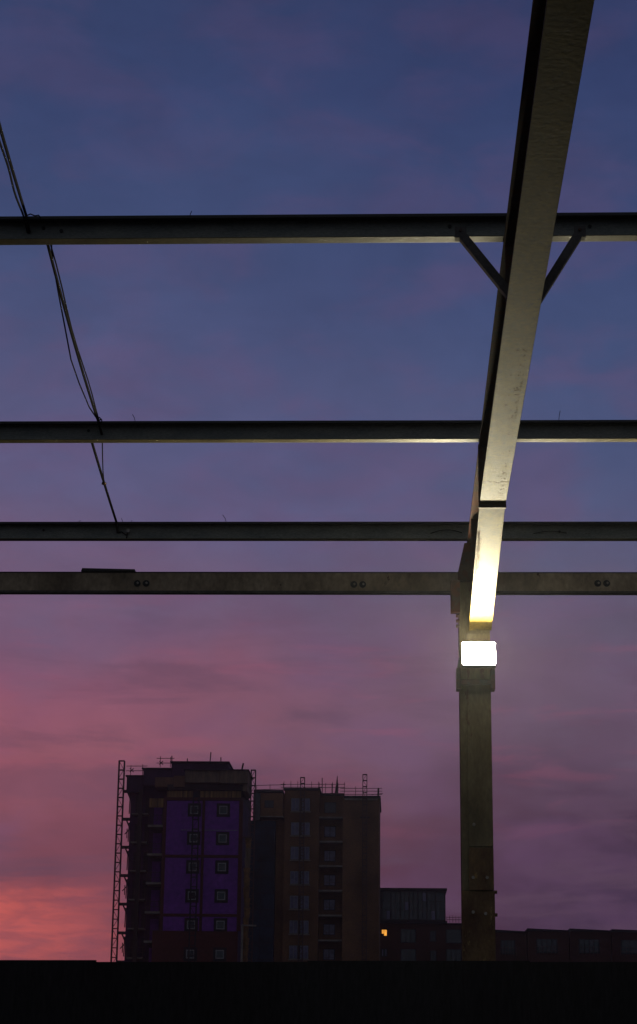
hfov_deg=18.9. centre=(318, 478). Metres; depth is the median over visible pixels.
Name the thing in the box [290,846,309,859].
window
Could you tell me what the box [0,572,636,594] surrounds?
eaves beam
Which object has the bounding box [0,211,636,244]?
purlin
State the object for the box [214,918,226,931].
window
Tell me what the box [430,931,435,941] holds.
window
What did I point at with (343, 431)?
purlin
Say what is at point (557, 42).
steel rafter
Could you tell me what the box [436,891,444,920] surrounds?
window
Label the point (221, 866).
window
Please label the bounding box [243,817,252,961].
rubble chute
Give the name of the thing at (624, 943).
window
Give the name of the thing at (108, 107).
sky
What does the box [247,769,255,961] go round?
hoist mast
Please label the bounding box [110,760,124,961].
hoist mast
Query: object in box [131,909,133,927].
doorway
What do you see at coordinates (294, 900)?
window
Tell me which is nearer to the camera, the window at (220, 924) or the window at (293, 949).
the window at (220, 924)
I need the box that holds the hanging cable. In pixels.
[0,123,129,537]
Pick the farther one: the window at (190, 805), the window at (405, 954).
the window at (405, 954)
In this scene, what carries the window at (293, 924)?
in the brick tower at (332, 907)
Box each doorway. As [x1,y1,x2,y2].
[130,938,132,956]
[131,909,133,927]
[132,880,134,898]
[133,852,135,869]
[134,824,136,840]
[135,796,137,812]
[140,938,144,955]
[141,909,145,926]
[142,881,146,897]
[143,852,147,869]
[144,824,148,840]
[145,796,149,812]
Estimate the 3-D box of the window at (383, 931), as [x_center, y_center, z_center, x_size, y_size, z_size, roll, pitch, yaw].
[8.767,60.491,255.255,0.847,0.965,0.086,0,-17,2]
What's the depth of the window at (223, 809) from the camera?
199.07 m
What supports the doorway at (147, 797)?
in the construction tower at (157, 887)
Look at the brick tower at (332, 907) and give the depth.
232.38 m
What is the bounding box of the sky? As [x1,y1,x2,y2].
[0,0,636,961]
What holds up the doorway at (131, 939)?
in the construction tower at (157, 887)
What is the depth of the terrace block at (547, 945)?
218.09 m
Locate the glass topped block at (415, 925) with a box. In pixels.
[380,888,461,960]
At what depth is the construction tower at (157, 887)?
198.55 m
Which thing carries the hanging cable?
hanging from the purlin at (283, 228)
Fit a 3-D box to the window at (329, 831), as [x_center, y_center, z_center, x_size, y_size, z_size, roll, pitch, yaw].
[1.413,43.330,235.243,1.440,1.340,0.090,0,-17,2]
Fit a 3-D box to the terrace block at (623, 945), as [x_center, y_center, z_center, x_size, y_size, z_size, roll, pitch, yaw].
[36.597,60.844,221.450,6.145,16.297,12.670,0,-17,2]
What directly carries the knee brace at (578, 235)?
attached to the steel rafter
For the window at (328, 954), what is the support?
in the brick tower at (332, 907)
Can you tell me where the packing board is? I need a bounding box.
[81,568,135,571]
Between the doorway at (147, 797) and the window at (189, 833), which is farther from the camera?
the doorway at (147, 797)
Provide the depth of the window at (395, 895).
256.42 m
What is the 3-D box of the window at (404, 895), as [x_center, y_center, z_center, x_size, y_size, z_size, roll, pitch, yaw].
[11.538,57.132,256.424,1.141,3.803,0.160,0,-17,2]
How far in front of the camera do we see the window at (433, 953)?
254.12 m
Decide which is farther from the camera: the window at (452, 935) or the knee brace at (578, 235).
the window at (452, 935)
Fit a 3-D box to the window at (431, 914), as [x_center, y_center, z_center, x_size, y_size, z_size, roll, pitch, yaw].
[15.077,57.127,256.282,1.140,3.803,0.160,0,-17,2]
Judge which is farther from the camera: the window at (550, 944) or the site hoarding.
the window at (550, 944)
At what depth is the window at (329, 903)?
232.68 m
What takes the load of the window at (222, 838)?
in the construction tower at (157, 887)
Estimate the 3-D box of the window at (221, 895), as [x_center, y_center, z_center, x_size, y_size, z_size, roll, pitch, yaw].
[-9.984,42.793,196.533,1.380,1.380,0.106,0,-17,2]
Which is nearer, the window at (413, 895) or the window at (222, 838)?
the window at (222, 838)
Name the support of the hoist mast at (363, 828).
on the ground
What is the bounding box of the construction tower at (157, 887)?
[117,752,253,961]
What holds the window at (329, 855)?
in the brick tower at (332, 907)
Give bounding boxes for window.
[183,947,196,960]
[184,918,197,931]
[185,889,198,902]
[186,860,199,873]
[187,831,199,844]
[188,803,200,816]
[213,947,226,960]
[214,889,227,902]
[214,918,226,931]
[215,860,228,873]
[216,832,228,844]
[217,803,229,816]
[264,800,273,807]
[289,920,308,933]
[289,945,308,958]
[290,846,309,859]
[290,871,308,883]
[290,895,308,908]
[291,798,309,810]
[291,822,309,835]
[323,899,334,909]
[323,924,334,934]
[323,949,334,959]
[324,802,335,812]
[324,826,335,836]
[324,850,335,860]
[324,875,335,885]
[381,929,386,936]
[381,949,386,956]
[382,891,390,919]
[391,891,399,919]
[400,891,408,919]
[400,929,415,942]
[400,949,415,960]
[409,891,417,919]
[418,891,426,919]
[427,891,435,919]
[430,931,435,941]
[430,950,436,960]
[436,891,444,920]
[446,929,461,942]
[446,949,461,960]
[500,940,514,954]
[536,939,557,952]
[578,939,599,953]
[620,940,636,953]
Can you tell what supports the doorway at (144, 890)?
in the construction tower at (157, 887)
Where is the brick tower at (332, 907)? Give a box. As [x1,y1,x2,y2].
[248,776,382,961]
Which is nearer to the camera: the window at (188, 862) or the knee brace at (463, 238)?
the knee brace at (463, 238)
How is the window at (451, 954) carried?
in the glass topped block at (415, 925)
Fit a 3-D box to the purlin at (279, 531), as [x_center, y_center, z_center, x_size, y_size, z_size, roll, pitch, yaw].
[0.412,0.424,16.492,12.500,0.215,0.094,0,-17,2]
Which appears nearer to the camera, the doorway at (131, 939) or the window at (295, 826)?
the doorway at (131, 939)
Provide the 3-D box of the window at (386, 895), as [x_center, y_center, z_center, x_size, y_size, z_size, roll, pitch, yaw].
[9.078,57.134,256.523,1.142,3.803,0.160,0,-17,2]
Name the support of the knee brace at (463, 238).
attached to the steel rafter
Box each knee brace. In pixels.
[455,226,507,297]
[541,226,585,302]
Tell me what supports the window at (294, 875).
in the brick tower at (332, 907)
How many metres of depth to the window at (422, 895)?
256.30 m
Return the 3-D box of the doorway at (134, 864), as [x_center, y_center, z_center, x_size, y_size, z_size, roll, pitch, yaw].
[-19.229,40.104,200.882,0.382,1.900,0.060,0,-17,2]
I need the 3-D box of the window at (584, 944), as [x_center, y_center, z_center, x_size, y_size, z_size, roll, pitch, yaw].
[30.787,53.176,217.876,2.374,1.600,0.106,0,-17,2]
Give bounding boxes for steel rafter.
[458,0,593,630]
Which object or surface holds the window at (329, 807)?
in the brick tower at (332, 907)
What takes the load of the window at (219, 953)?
in the construction tower at (157, 887)
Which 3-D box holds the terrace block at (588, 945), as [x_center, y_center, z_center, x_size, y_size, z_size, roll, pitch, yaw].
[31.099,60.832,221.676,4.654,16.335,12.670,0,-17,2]
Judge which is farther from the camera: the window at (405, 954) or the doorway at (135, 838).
the window at (405, 954)
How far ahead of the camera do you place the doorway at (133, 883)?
200.00 m
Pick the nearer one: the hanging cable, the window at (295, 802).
the hanging cable
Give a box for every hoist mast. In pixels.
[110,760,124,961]
[188,790,199,961]
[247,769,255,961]
[298,777,304,961]
[362,774,366,960]
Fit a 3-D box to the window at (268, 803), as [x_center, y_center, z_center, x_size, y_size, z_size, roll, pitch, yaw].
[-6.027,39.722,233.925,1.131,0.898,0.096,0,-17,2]
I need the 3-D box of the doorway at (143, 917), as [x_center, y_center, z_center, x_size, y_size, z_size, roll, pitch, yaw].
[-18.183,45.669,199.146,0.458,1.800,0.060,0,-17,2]
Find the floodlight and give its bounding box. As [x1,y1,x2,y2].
[456,642,496,691]
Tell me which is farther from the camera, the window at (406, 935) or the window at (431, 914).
the window at (431, 914)
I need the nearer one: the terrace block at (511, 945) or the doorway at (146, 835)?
the doorway at (146, 835)
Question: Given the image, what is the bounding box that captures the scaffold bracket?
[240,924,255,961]
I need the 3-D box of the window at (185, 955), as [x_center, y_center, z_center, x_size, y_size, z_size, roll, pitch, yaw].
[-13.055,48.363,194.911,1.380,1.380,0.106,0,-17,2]
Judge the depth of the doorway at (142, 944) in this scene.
198.27 m
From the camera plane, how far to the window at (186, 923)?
195.79 m
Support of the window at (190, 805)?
in the construction tower at (157, 887)
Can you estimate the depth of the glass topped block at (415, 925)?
255.26 m
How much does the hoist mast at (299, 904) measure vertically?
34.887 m
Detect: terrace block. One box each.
[495,930,526,960]
[525,928,568,961]
[568,928,610,961]
[611,929,636,961]
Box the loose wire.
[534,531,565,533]
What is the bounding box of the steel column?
[450,580,497,960]
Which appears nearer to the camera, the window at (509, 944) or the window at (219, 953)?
the window at (219, 953)
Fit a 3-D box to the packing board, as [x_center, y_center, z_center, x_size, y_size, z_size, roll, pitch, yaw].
[-1.825,0.800,16.656,0.469,0.028,0.090,0,-17,2]
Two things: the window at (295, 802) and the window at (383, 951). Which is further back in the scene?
the window at (383, 951)
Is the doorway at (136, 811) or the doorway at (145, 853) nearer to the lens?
the doorway at (145, 853)
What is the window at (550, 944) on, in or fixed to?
in the terrace block at (547, 945)
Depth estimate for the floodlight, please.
15.74 m
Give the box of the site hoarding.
[0,960,636,1023]
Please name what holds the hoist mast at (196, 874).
on the ground
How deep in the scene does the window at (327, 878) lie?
233.53 m
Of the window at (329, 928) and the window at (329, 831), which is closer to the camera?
the window at (329, 928)
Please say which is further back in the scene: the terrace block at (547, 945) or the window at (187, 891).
the terrace block at (547, 945)
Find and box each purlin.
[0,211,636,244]
[0,413,636,442]
[0,517,636,540]
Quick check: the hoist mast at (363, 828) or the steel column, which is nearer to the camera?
the steel column
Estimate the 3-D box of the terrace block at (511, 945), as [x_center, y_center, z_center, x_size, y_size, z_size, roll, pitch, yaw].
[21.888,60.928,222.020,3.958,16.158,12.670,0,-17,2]

